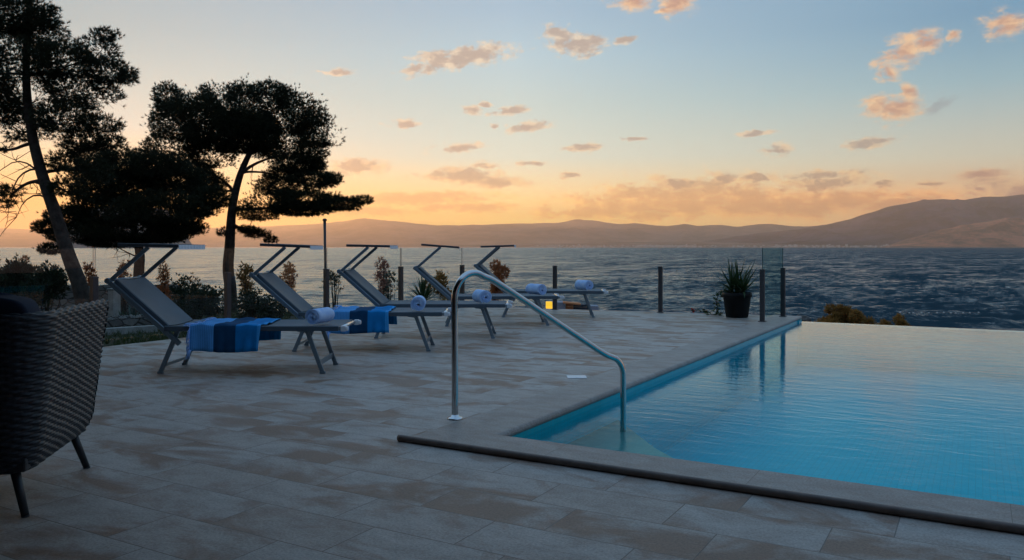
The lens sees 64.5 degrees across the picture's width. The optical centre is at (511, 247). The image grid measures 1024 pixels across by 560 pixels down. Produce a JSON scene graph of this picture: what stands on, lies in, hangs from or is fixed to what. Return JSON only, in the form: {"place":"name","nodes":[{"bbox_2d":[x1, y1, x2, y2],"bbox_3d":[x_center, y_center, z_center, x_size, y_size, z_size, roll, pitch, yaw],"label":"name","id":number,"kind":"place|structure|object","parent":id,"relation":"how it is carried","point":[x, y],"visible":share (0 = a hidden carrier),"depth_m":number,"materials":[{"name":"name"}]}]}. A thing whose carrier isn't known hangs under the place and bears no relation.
{"place":"outdoors","nodes":[
{"label":"outdoors","id":0,"kind":"place"},
{"bbox_2d":[54,209,190,247],"bbox_3d":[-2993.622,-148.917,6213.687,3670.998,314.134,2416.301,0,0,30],"label":"hill","id":1,"kind":"structure","parent":0,"point":[76,245],"depth_m":4707.28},
{"bbox_2d":[102,309,305,346],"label":"ground","id":2,"kind":"structure","parent":0,"point":[220,314],"depth_m":14.60,"materials":[{"name":"green plant"}]},
{"bbox_2d":[0,259,7,292],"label":"tamarisk shrub","id":3,"kind":"object","parent":2,"relation":"on","point":[2,268],"visible":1,"depth_m":16.08,"materials":[{"name":"green plant"}]},
{"bbox_2d":[0,253,39,297],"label":"oleander bush","id":4,"kind":"object","parent":2,"relation":"on","point":[15,270],"visible":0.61,"depth_m":17.36,"materials":[{"name":"green plant"}]},
{"bbox_2d":[19,255,29,260],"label":"tamarisk shrub","id":5,"kind":"object","parent":2,"relation":"on","point":[24,257],"visible":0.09,"depth_m":19.51,"materials":[{"name":"plant"}]},
{"bbox_2d":[18,259,70,311],"bbox_3d":[-9.734,0.934,16.959,0.986,1.367,0.984,0,0,13],"label":"oleander bush","id":6,"kind":"object","parent":2,"relation":"on","point":[47,284],"visible":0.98,"depth_m":16.85,"materials":[{"name":"green plant"}]},
{"bbox_2d":[0,0,140,305],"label":"pine tree","id":7,"kind":"object","parent":2,"relation":"on","point":[24,23],"visible":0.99,"depth_m":14.47,"materials":[{"name":"green plant"}]},
{"bbox_2d":[81,262,96,285],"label":"tamarisk shrub","id":8,"kind":"object","parent":2,"relation":"on","point":[87,269],"visible":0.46,"depth_m":19.42,"materials":[{"name":"brown plant"}]},
{"bbox_2d":[23,284,179,315],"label":"stone wall","id":9,"kind":"structure","parent":2,"relation":"on","point":[68,300],"depth_m":19.19,"materials":[{"name":"grey stone"}]},
{"bbox_2d":[107,288,120,315],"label":"gate pillar","id":10,"kind":"structure","parent":2,"relation":"on","point":[114,299],"depth_m":17.43,"materials":[{"name":"stone"}]},
{"bbox_2d":[116,260,132,313],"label":"tamarisk shrub","id":11,"kind":"object","parent":2,"relation":"on","point":[125,273],"visible":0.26,"depth_m":18.96,"materials":[{"name":"brown plant"}]},
{"bbox_2d":[106,314,152,327],"bbox_3d":[-7.448,1.655,15.750,0.951,0.715,0.300,0,0,-18],"label":"rockery edging","id":12,"kind":"object","parent":2,"relation":"on","point":[125,320],"visible":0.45,"depth_m":15.63,"materials":[{"name":"stone"}]},
{"bbox_2d":[28,142,233,276],"bbox_3d":[-9.070,-0.527,19.628,4.501,4.453,3.176,0,0,30],"label":"pine tree","id":13,"kind":"object","parent":2,"relation":"on","point":[135,193],"visible":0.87,"depth_m":19.19,"materials":[{"name":"green plant"}]},
{"bbox_2d":[105,325,157,334],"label":"garden kerb","id":14,"kind":"structure","parent":2,"relation":"on","point":[130,329],"depth_m":14.86,"materials":[{"name":"stone"}]},
{"bbox_2d":[124,305,141,315],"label":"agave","id":15,"kind":"object","parent":2,"relation":"on","point":[132,312],"visible":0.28,"depth_m":16.79,"materials":[{"name":"green plant"}]},
{"bbox_2d":[127,335,164,343],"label":"ground cover","id":16,"kind":"object","parent":2,"relation":"on","point":[142,340],"depth_m":10.56,"materials":[{"name":"green plant"}]},
{"bbox_2d":[156,261,172,299],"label":"tamarisk shrub","id":17,"kind":"object","parent":2,"relation":"on","point":[162,288],"visible":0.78,"depth_m":18.48,"materials":[{"name":"brown plant"}]},
{"bbox_2d":[168,272,234,319],"bbox_3d":[-6.062,1.043,15.620,1.189,1.150,1.276,0,0,30],"label":"oleander bush","id":18,"kind":"object","parent":2,"relation":"on","point":[196,300],"visible":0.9,"depth_m":15.47,"materials":[{"name":"green plant"}]},
{"bbox_2d":[236,261,254,312],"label":"tamarisk shrub","id":19,"kind":"object","parent":2,"relation":"on","point":[246,271],"visible":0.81,"depth_m":19.43,"materials":[{"name":"plant"}]},
{"bbox_2d":[137,72,373,311],"bbox_3d":[-6.785,-1.261,21.593,6.262,6.727,3.198,0,0,-9],"label":"pine tree","id":20,"kind":"object","parent":2,"relation":"on","point":[261,131],"visible":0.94,"depth_m":21.19,"materials":[{"name":"green plant"}]},
{"bbox_2d":[232,287,286,319],"bbox_3d":[-5.234,1.210,16.608,1.282,0.825,0.988,0,0,30],"label":"oleander bush","id":21,"kind":"object","parent":2,"relation":"on","point":[260,307],"visible":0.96,"depth_m":16.43,"materials":[{"name":"green plant"}]},
{"bbox_2d":[278,261,298,314],"bbox_3d":[-5.236,0.951,18.981,0.466,1.330,0.657,0,0,16],"label":"tamarisk shrub","id":22,"kind":"object","parent":2,"relation":"on","point":[289,269],"visible":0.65,"depth_m":18.91,"materials":[{"name":"plant"}]},
{"bbox_2d":[322,218,326,268],"bbox_3d":[-3.374,0.636,14.607,0.084,2.309,0.084,0,0,30],"label":"garden pole","id":23,"kind":"object","parent":2,"relation":"on","point":[324,220],"visible":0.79,"depth_m":14.58,"materials":[{"name":"metal"}]},
{"bbox_2d":[319,270,344,307],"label":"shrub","id":24,"kind":"object","parent":2,"relation":"on","point":[331,278],"visible":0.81,"depth_m":17.53,"materials":[{"name":"green plant"}]},
{"bbox_2d":[373,255,390,294],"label":"tamarisk shrub","id":25,"kind":"object","parent":2,"relation":"on","point":[381,285],"visible":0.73,"depth_m":18.00,"materials":[{"name":"brown plant"}]},
{"bbox_2d":[383,270,397,299],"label":"tamarisk shrub","id":26,"kind":"object","parent":2,"relation":"on","point":[389,290],"visible":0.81,"depth_m":17.57,"materials":[{"name":"green plant"}]},
{"bbox_2d":[403,276,445,299],"bbox_3d":[-1.851,1.766,17.201,1.159,2.546,1.195,0,0,3],"label":"garden yucca","id":27,"kind":"object","parent":2,"relation":"on","point":[423,292],"visible":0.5,"depth_m":17.14,"materials":[{"name":"green plant"}]},
{"bbox_2d":[420,269,451,299],"bbox_3d":[-1.568,1.898,17.949,0.941,2.888,0.625,0,0,-9],"label":"tamarisk shrub","id":28,"kind":"object","parent":2,"relation":"on","point":[439,277],"visible":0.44,"depth_m":17.90,"materials":[{"name":"plant"}]},
{"bbox_2d":[489,259,510,300],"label":"tamarisk shrub","id":29,"kind":"object","parent":2,"relation":"on","point":[499,269],"visible":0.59,"depth_m":18.40,"materials":[{"name":"brown plant"}]},
{"bbox_2d":[0,307,1023,559],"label":"deck","id":30,"kind":"structure","parent":2,"relation":"on","point":[272,451],"depth_m":4.00,"materials":[{"name":"stone"}]},
{"bbox_2d":[0,293,108,517],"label":"wicker armchair","id":31,"kind":"object","parent":30,"relation":"on","point":[50,362],"visible":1,"depth_m":3.52,"materials":[{"name":"wicker"}]},
{"bbox_2d":[104,243,360,373],"bbox_3d":[-2.583,0.556,7.655,2.207,1.187,0.669,0,0,0],"label":"sun lounger","id":32,"kind":"object","parent":30,"relation":"on","point":[151,303],"visible":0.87,"depth_m":7.44,"materials":[{"name":"grey mesh fabric"},{"name":"dark aluminium"},{"name":"satin steel"}]},
{"bbox_2d":[184,317,280,359],"bbox_3d":[-2.625,0.850,7.655,0.726,0.326,0.765,0,0,0],"label":"striped towel","id":33,"kind":"object","parent":32,"relation":"on","point":[224,335],"visible":1,"depth_m":7.31,"materials":[{"name":"fabric"}]},
{"bbox_2d":[305,307,334,323],"bbox_3d":[-1.787,0.636,7.546,0.144,0.137,0.296,18,5,16],"label":"rolled towel","id":34,"kind":"object","parent":32,"relation":"on","point":[319,315],"visible":1,"depth_m":7.44,"materials":[{"name":"white fabric"}]},
{"bbox_2d":[249,243,450,351],"bbox_3d":[-1.785,0.554,9.222,2.207,1.193,0.669,0,0,-1],"label":"sun lounger","id":35,"kind":"object","parent":30,"relation":"on","point":[283,293],"visible":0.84,"depth_m":8.95,"materials":[{"name":"metal"}]},
{"bbox_2d":[326,305,396,337],"bbox_3d":[-1.712,0.849,9.220,0.728,0.342,0.756,0,0,-1],"label":"striped towel","id":36,"kind":"object","parent":35,"relation":"on","point":[374,319],"visible":0.79,"depth_m":8.88,"materials":[{"name":"fabric"}]},
{"bbox_2d":[410,295,425,310],"bbox_3d":[-1.050,0.626,9.091,0.164,0.157,0.338,-12,1,-5],"label":"rolled towel","id":37,"kind":"object","parent":35,"relation":"on","point":[416,300],"visible":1,"depth_m":8.93,"materials":[{"name":"white fabric"}]},
{"bbox_2d":[337,244,512,338],"bbox_3d":[-1.095,0.556,10.504,2.207,1.187,0.669,0,0,1],"label":"sun lounger","id":38,"kind":"object","parent":30,"relation":"on","point":[352,276],"visible":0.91,"depth_m":10.22,"materials":[{"name":"metal"}]},
{"bbox_2d":[472,289,491,302],"bbox_3d":[-0.389,0.627,10.384,0.166,0.158,0.341,-25,8,-18],"label":"rolled towel","id":39,"kind":"object","parent":38,"relation":"on","point":[481,296],"visible":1,"depth_m":10.25,"materials":[{"name":"white fabric"}]},
{"bbox_2d":[64,248,786,339],"bbox_3d":[-1.889,0.857,12.211,5.092,1.685,12.552,0,0,62],"label":"glass fence","id":40,"kind":"object","parent":30,"relation":"on","point":[94,288],"visible":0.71,"depth_m":12.72,"materials":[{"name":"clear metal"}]},
{"bbox_2d":[413,244,564,325],"bbox_3d":[-0.355,0.549,12.108,2.207,1.201,0.669,0,0,-5],"label":"sun lounger","id":41,"kind":"object","parent":30,"relation":"on","point":[435,283],"visible":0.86,"depth_m":11.79,"materials":[{"name":"metal"}]},
{"bbox_2d":[525,283,546,294],"bbox_3d":[0.357,0.624,12.052,0.166,0.158,0.341,12,-7,-32],"label":"rolled towel","id":42,"kind":"object","parent":41,"relation":"on","point":[537,289],"visible":1,"depth_m":11.95,"materials":[{"name":"white fabric"}]},
{"bbox_2d":[447,270,625,431],"bbox_3d":[0.233,0.962,5.820,1.560,1.617,0.104,0,0,-32],"label":"pool handrail","id":43,"kind":"object","parent":30,"relation":"attached to","point":[461,279],"visible":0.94,"depth_m":5.62,"materials":[{"name":"metal"}]},
{"bbox_2d":[474,245,607,316],"bbox_3d":[0.484,0.555,13.583,2.207,1.190,0.669,0,0,3],"label":"sun lounger","id":44,"kind":"object","parent":30,"relation":"on","point":[480,266],"visible":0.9,"depth_m":13.30,"materials":[{"name":"metal"}]},
{"bbox_2d":[575,280,592,289],"bbox_3d":[1.194,0.627,13.488,0.166,0.158,0.341,-32,14,-24],"label":"rolled towel","id":45,"kind":"object","parent":44,"relation":"on","point":[583,284],"visible":1,"depth_m":13.38,"materials":[{"name":"white fabric"}]},
{"bbox_2d":[566,375,586,378],"bbox_3d":[0.572,1.146,7.170,0.170,0.008,0.150,0,0,0],"label":"drain cover","id":46,"kind":"object","parent":30,"relation":"on","point":[576,377],"visible":1,"depth_m":7.15,"materials":[{"name":"white plastic"}]},
{"bbox_2d":[691,308,707,312],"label":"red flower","id":47,"kind":"object","parent":30,"relation":"on","point":[693,310],"visible":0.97,"depth_m":14.27,"materials":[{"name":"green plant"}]},
{"bbox_2d":[397,435,1023,534],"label":"edge strip","id":48,"kind":"object","parent":30,"relation":"on","point":[1016,528],"visible":1,"depth_m":3.79,"materials":[{"name":"grey rubber"}]},
{"bbox_2d":[705,289,729,315],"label":"trailing vine","id":49,"kind":"object","parent":30,"relation":"on","point":[717,303],"visible":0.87,"depth_m":13.65,"materials":[{"name":"green plant"}]},
{"bbox_2d":[707,258,773,317],"bbox_3d":[3.703,0.646,13.328,1.124,1.008,1.146,0,0,-37],"label":"potted yucca","id":50,"kind":"object","parent":30,"relation":"on","point":[737,298],"visible":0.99,"depth_m":13.17,"materials":[{"name":"green plant"}]},
{"bbox_2d":[546,301,598,309],"bbox_3d":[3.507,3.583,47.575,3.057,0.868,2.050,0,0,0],"label":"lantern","id":51,"kind":"object","parent":2,"relation":"on","point":[569,305],"visible":0.58,"depth_m":47.10,"materials":[{"name":"orange"}]},
{"bbox_2d":[511,319,1023,504],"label":"pool basin","id":52,"kind":"object","parent":2,"relation":"in","point":[933,436],"visible":0.48,"depth_m":8.54,"materials":[{"name":"blue liquid"}]},
{"bbox_2d":[414,315,1023,523],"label":"pool coping","id":53,"kind":"object","parent":52,"relation":"on","point":[498,428],"visible":0.74,"depth_m":4.77,"materials":[{"name":"stone"}]},
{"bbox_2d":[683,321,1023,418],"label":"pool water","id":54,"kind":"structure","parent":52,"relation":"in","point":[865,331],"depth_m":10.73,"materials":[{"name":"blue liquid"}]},
{"bbox_2d":[797,314,810,321],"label":"shore rock","id":55,"kind":"object","parent":2,"relation":"on","point":[805,318],"visible":0.47,"depth_m":42.72,"materials":[{"name":"grey stone"}]},
{"bbox_2d":[814,304,877,324],"bbox_3d":[8.049,2.393,19.481,1.650,2.128,1.333,0,0,-31],"label":"tamarisk shrub","id":56,"kind":"object","parent":2,"relation":"on","point":[844,314],"visible":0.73,"depth_m":19.35,"materials":[{"name":"green plant"}]},
{"bbox_2d":[877,313,911,325],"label":"tamarisk shrub","id":57,"kind":"object","parent":2,"relation":"on","point":[897,320],"visible":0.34,"depth_m":19.66,"materials":[{"name":"green plant"}]},
{"bbox_2d":[0,218,813,246],"bbox_3d":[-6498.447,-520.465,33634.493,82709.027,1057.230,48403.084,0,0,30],"label":"hills","id":58,"kind":"structure","parent":0,"point":[364,231],"depth_m":25253.51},
{"bbox_2d":[0,247,1023,330],"bbox_3d":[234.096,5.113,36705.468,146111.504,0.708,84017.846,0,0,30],"label":"sea","id":59,"kind":"structure","parent":0,"point":[877,284],"depth_m":158.74,"materials":[{"name":"blue liquid"}]},
{"bbox_2d":[899,311,979,313],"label":"buoy line","id":60,"kind":"object","parent":59,"relation":"on","point":[939,312],"visible":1,"depth_m":62.48,"materials":[{"name":"plastic"}]},
{"bbox_2d":[0,0,1023,229],"label":"sky","id":61,"kind":"structure","parent":0,"point":[736,113],"materials":[{"name":"blue"}]},
{"bbox_2d":[388,241,883,246],"bbox_3d":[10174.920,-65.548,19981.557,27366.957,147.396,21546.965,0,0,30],"label":"coastal plain","id":62,"kind":"structure","parent":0,"point":[688,243],"depth_m":17202.62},
{"bbox_2d":[530,244,888,246],"bbox_3d":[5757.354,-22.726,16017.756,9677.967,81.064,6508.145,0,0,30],"label":"town","id":63,"kind":"object","parent":62,"relation":"on","point":[795,245],"visible":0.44,"depth_m":15584.85},
{"bbox_2d":[702,194,1023,245],"bbox_3d":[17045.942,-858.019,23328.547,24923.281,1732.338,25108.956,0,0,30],"label":"mountain","id":64,"kind":"structure","parent":0,"point":[889,225],"depth_m":19717.57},
{"bbox_2d":[884,218,1023,246],"bbox_3d":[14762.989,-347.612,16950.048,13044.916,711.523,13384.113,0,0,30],"label":"foothill","id":65,"kind":"structure","parent":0,"point":[1005,232],"depth_m":15405.15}
]}

